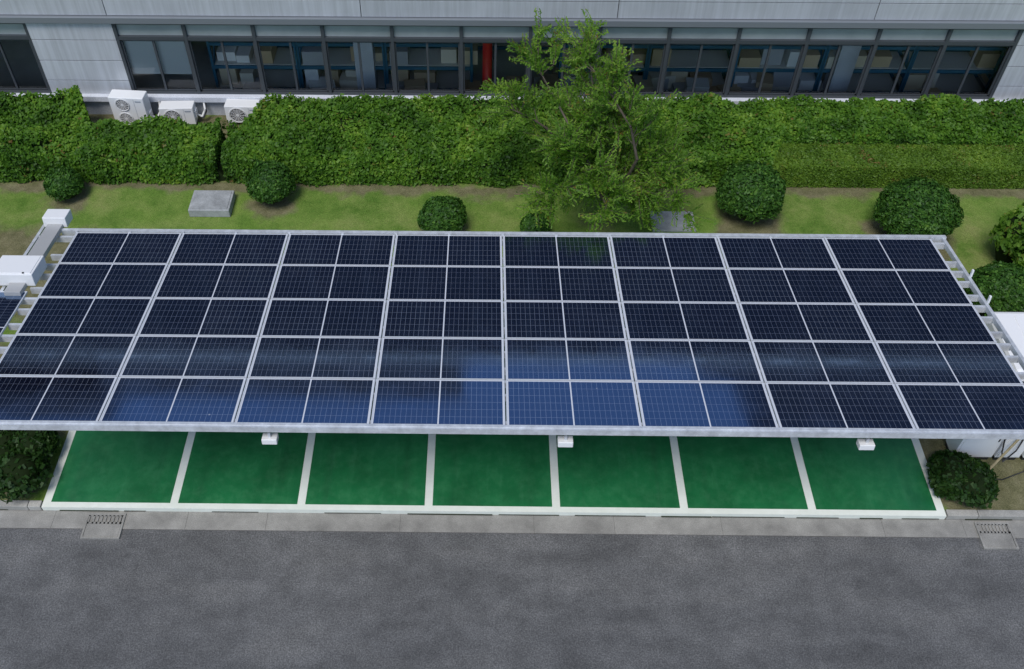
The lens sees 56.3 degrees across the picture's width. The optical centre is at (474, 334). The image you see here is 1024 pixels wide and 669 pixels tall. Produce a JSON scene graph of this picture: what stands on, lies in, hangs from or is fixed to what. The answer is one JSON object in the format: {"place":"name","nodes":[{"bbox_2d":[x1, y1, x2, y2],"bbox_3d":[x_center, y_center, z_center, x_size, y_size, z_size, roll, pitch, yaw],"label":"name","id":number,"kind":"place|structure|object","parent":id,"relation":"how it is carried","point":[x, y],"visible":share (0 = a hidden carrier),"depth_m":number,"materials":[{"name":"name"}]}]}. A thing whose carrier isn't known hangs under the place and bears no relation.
{"place":"outdoors","nodes":[
{"label":"outdoors","id":0,"kind":"place"},
{"bbox_2d":[84,102,225,114],"bbox_3d":[0.250,-6.094,26.006,90.000,0.606,0.060,0,48,0],"label":"wall base","id":1,"kind":"object","parent":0,"point":[105,108],"depth_m":26.04,"materials":[{"name":"grey concrete"}]},
{"bbox_2d":[123,41,191,73],"bbox_3d":[-8.276,-7.317,25.046,1.663,1.110,0.020,0,48,0],"label":"window blind","id":2,"kind":"object","parent":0,"point":[142,58],"visible":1,"depth_m":25.08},
{"bbox_2d":[482,43,491,90],"bbox_3d":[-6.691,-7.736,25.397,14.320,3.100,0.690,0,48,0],"label":"red column","id":3,"kind":"structure","parent":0,"point":[487,63],"depth_m":25.40,"materials":[{"name":"red paint"}]},
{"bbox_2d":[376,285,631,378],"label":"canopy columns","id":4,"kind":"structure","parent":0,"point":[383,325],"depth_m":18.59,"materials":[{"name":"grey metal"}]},
{"bbox_2d":[0,509,1011,519],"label":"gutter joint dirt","id":5,"kind":"structure","parent":0,"point":[575,515],"depth_m":17.94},
{"bbox_2d":[0,528,1023,668],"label":"road asphalt","id":6,"kind":"structure","parent":0,"point":[169,599],"depth_m":16.83,"materials":[{"name":"grey asphalt"}]},
{"bbox_2d":[0,114,1023,509],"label":"lawn terrace","id":7,"kind":"structure","parent":0,"point":[26,206],"depth_m":23.48,"materials":[{"name":"green plant"}]},
{"bbox_2d":[0,430,60,503],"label":"kerb bush","id":8,"kind":"object","parent":7,"relation":"on","point":[53,444],"depth_m":18.02,"materials":[{"name":"green plant"}]},
{"bbox_2d":[43,165,84,201],"bbox_3d":[-10.164,-3.730,23.629,0.974,0.807,0.976,0,48,0],"label":"ball shrub","id":9,"kind":"object","parent":7,"relation":"on","point":[60,188],"depth_m":23.38,"materials":[{"name":"green plant"}]},
{"bbox_2d":[108,89,160,124],"bbox_3d":[-9.026,-6.074,25.600,1.220,0.950,0.580,3,49,3],"label":"air conditioner","id":10,"kind":"object","parent":7,"relation":"on","point":[129,106],"visible":0.91,"depth_m":25.28,"materials":[{"name":"white metal"}]},
{"bbox_2d":[159,101,206,123],"bbox_3d":[-7.812,-5.984,25.748,1.180,0.610,0.560,-1,48,-1],"label":"air conditioner","id":11,"kind":"object","parent":7,"relation":"on","point":[187,111],"visible":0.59,"depth_m":25.50,"materials":[{"name":"white metal"}]},
{"bbox_2d":[188,190,235,216],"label":"concrete block","id":12,"kind":"structure","parent":7,"relation":"on","point":[211,203],"depth_m":23.39,"materials":[{"name":"grey concrete"}]},
{"bbox_2d":[224,99,259,125],"bbox_3d":[-6.074,-6.025,25.778,1.180,0.620,0.560,2,48,2],"label":"air conditioner","id":13,"kind":"object","parent":7,"relation":"on","point":[237,110],"visible":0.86,"depth_m":25.51,"materials":[{"name":"white metal"}]},
{"bbox_2d":[245,160,296,203],"bbox_3d":[-5.002,-3.742,23.438,1.228,1.109,1.276,0,48,0],"label":"ball shrub","id":14,"kind":"object","parent":7,"relation":"on","point":[255,182],"depth_m":23.08,"materials":[{"name":"green plant"}]},
{"bbox_2d":[417,195,466,230],"bbox_3d":[-0.778,-2.820,22.728,1.198,0.947,1.156,0,48,0],"label":"ball shrub","id":15,"kind":"object","parent":7,"relation":"on","point":[427,220],"depth_m":22.40,"materials":[{"name":"green plant"}]},
{"bbox_2d":[0,85,1023,188],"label":"hedge","id":16,"kind":"object","parent":7,"relation":"on","point":[982,123],"depth_m":24.18,"materials":[{"name":"green plant"}]},
{"bbox_2d":[0,228,1023,438],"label":"canopy frame","id":17,"kind":"object","parent":7,"relation":"on","point":[939,241],"visible":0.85,"depth_m":14.79,"materials":[{"name":"silver metal"}]},
{"bbox_2d":[0,291,27,336],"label":"solar panel","id":18,"kind":"object","parent":17,"relation":"attached to","point":[9,306],"visible":1,"depth_m":17.07,"materials":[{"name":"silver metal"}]},
{"bbox_2d":[0,209,72,295],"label":"inverter cable tray","id":19,"kind":"object","parent":17,"relation":"attached to","point":[19,274],"visible":1,"depth_m":17.76,"materials":[{"name":"grey paint"}]},
{"bbox_2d":[0,232,1023,429],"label":"solar panels","id":20,"kind":"object","parent":17,"relation":"attached to","point":[860,332],"visible":1,"depth_m":16.48,"materials":[{"name":"blue glass"}]},
{"bbox_2d":[261,432,874,449],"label":"canopy floodlights","id":21,"kind":"object","parent":17,"relation":"attached to","point":[268,438],"visible":0.99,"depth_m":14.98,"materials":[{"name":"white paint"}]},
{"bbox_2d":[969,269,991,303],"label":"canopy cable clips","id":22,"kind":"object","parent":17,"relation":"attached to","point":[990,296],"visible":1,"depth_m":17.21,"materials":[{"name":"white plastic"}]},
{"bbox_2d":[519,211,550,231],"bbox_3d":[1.440,-2.633,22.772,0.749,0.634,0.767,0,48,0],"label":"ball shrub","id":23,"kind":"object","parent":7,"relation":"on","point":[526,221],"depth_m":22.55,"materials":[{"name":"green plant"}]},
{"bbox_2d":[476,8,717,232],"bbox_3d":[2.685,-4.068,21.007,5.356,5.212,3.965,0,48,0],"label":"tree","id":24,"kind":"object","parent":7,"relation":"on","point":[567,139],"depth_m":20.76,"materials":[{"name":"green plant"}]},
{"bbox_2d":[650,211,695,231],"bbox_3d":[4.821,-2.751,23.260,1.050,0.050,0.700,0,48,0],"label":"concrete slab","id":25,"kind":"object","parent":7,"relation":"on","point":[666,225],"visible":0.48,"depth_m":23.20,"materials":[{"name":"grey concrete"}]},
{"bbox_2d":[715,159,785,223],"bbox_3d":[6.628,-3.441,22.933,1.676,1.472,1.686,0,48,0],"label":"ball shrub","id":26,"kind":"object","parent":7,"relation":"on","point":[727,191],"depth_m":22.44,"materials":[{"name":"green plant"}]},
{"bbox_2d":[772,141,1023,188],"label":"box hedge","id":27,"kind":"object","parent":7,"relation":"on","point":[914,159],"depth_m":23.92,"materials":[{"name":"green plant"}]},
{"bbox_2d":[872,176,964,235],"bbox_3d":[10.350,-2.856,22.379,1.957,1.518,1.973,0,48,0],"label":"ball shrub","id":28,"kind":"object","parent":7,"relation":"on","point":[949,220],"depth_m":21.86,"materials":[{"name":"green plant"}]},
{"bbox_2d":[926,449,999,508],"bbox_3d":[9.288,2.703,18.079,1.397,0.608,1.320,0,48,0],"label":"kerb bush","id":29,"kind":"object","parent":7,"relation":"on","point":[937,483],"depth_m":17.89,"materials":[{"name":"green plant"}]},
{"bbox_2d":[945,439,1023,479],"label":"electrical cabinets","id":30,"kind":"object","parent":7,"relation":"on","point":[986,449],"visible":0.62,"depth_m":18.34,"materials":[{"name":"white metal"}]},
{"bbox_2d":[964,260,1023,315],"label":"ball shrub","id":31,"kind":"object","parent":7,"relation":"on","point":[994,270],"depth_m":20.38,"materials":[{"name":"green plant"}]},
{"bbox_2d":[985,312,1023,383],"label":"utility cabinet","id":32,"kind":"object","parent":7,"relation":"on","point":[1012,323],"visible":0.14,"depth_m":18.40,"materials":[{"name":"white metal"}]},
{"bbox_2d":[990,439,1019,469],"bbox_3d":[10.273,1.884,17.919,1.470,1.947,0.050,-26,53,-21],"label":"bamboo pole","id":33,"kind":"object","parent":7,"relation":"on","point":[1002,455],"depth_m":18.10,"materials":[{"name":"beige wood"}]},
{"bbox_2d":[988,201,1023,266],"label":"bush","id":34,"kind":"object","parent":7,"relation":"on","point":[1010,244],"depth_m":21.47,"materials":[{"name":"green plant"}]},
{"bbox_2d":[32,0,1008,93],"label":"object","id":35,"kind":"object","parent":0,"point":[629,1],"visible":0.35,"depth_m":23.62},
{"bbox_2d":[7,93,1011,104],"bbox_3d":[0.250,-6.315,25.681,90.000,0.170,0.220,0,48,0],"label":"window sill","id":36,"kind":"structure","parent":35,"relation":"attached to","point":[203,98],"depth_m":25.64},
{"bbox_2d":[0,0,1023,98],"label":"building wall","id":37,"kind":"structure","parent":35,"relation":"attached to","point":[81,56],"depth_m":23.79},
{"bbox_2d":[0,15,1023,28],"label":"wall ledge","id":38,"kind":"object","parent":37,"relation":"attached to","point":[489,21],"visible":1,"depth_m":23.90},
{"bbox_2d":[0,23,1023,98],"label":"building window frames","id":39,"kind":"structure","parent":35,"relation":"in","point":[461,41],"depth_m":24.72,"materials":[{"name":"grey metal"}]},
{"bbox_2d":[0,24,1018,39],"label":"building transom panels","id":40,"kind":"object","parent":39,"relation":"in","point":[692,33],"visible":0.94,"depth_m":24.29,"materials":[{"name":"grey glass"}]},
{"label":"ground","id":41,"kind":"structure","parent":0,"visible":0},
{"bbox_2d":[42,307,945,518],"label":"parking slab","id":42,"kind":"structure","parent":41,"relation":"on","point":[300,506],"depth_m":17.97,"materials":[{"name":"beige paint"}]},
{"bbox_2d":[51,308,936,510],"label":"green parking bays","id":43,"kind":"object","parent":42,"relation":"on","point":[469,470],"visible":0.4,"depth_m":18.48,"materials":[{"name":"paint"}]},
{"bbox_2d":[0,500,1023,519],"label":"kerb stones","id":44,"kind":"object","parent":41,"relation":"on","point":[953,514],"visible":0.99,"depth_m":17.88,"materials":[{"name":"concrete"}]},
{"bbox_2d":[0,510,1023,538],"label":"gutter stones","id":45,"kind":"object","parent":41,"relation":"on","point":[521,524],"visible":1,"depth_m":17.84,"materials":[{"name":"grey concrete"}]},
{"bbox_2d":[80,513,125,539],"bbox_3d":[-6.916,3.574,17.805,0.720,0.039,0.530,0,48,0],"label":"drain grate","id":46,"kind":"object","parent":45,"relation":"on","point":[108,530],"visible":1,"depth_m":17.77,"materials":[{"name":"concrete"}]},
{"bbox_2d":[974,522,1018,549],"bbox_3d":[9.643,3.723,17.672,0.640,0.039,0.550,0,48,0],"label":"drain grate","id":47,"kind":"object","parent":45,"relation":"on","point":[997,540],"visible":1,"depth_m":17.65,"materials":[{"name":"concrete"}]},
{"bbox_3d":[0.365,-16.890,28.874,90.000,10.650,20.400,0,48,0],"label":"building","id":48,"kind":"object","parent":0,"visible":0},
{"bbox_2d":[0,40,984,90],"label":"building interior floor","id":49,"kind":"structure","parent":48,"relation":"in","point":[20,56],"depth_m":27.26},
{"bbox_2d":[206,42,1006,93],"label":"store racks","id":50,"kind":"object","parent":49,"relation":"on","point":[646,68],"visible":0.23,"depth_m":25.77,"materials":[{"name":"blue metal"}]},
{"bbox_2d":[215,42,1000,91],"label":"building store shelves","id":51,"kind":"object","parent":50,"relation":"on","point":[689,59],"visible":0.19,"depth_m":26.27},
{"bbox_2d":[216,43,1000,93],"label":"store goods","id":52,"kind":"object","parent":50,"relation":"on","point":[674,81],"visible":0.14,"depth_m":26.00},
{"bbox_2d":[353,43,861,92],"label":"concrete building columns","id":53,"kind":"structure","parent":49,"relation":"on","point":[845,64],"depth_m":25.54,"materials":[{"name":"grey concrete"}]}
]}

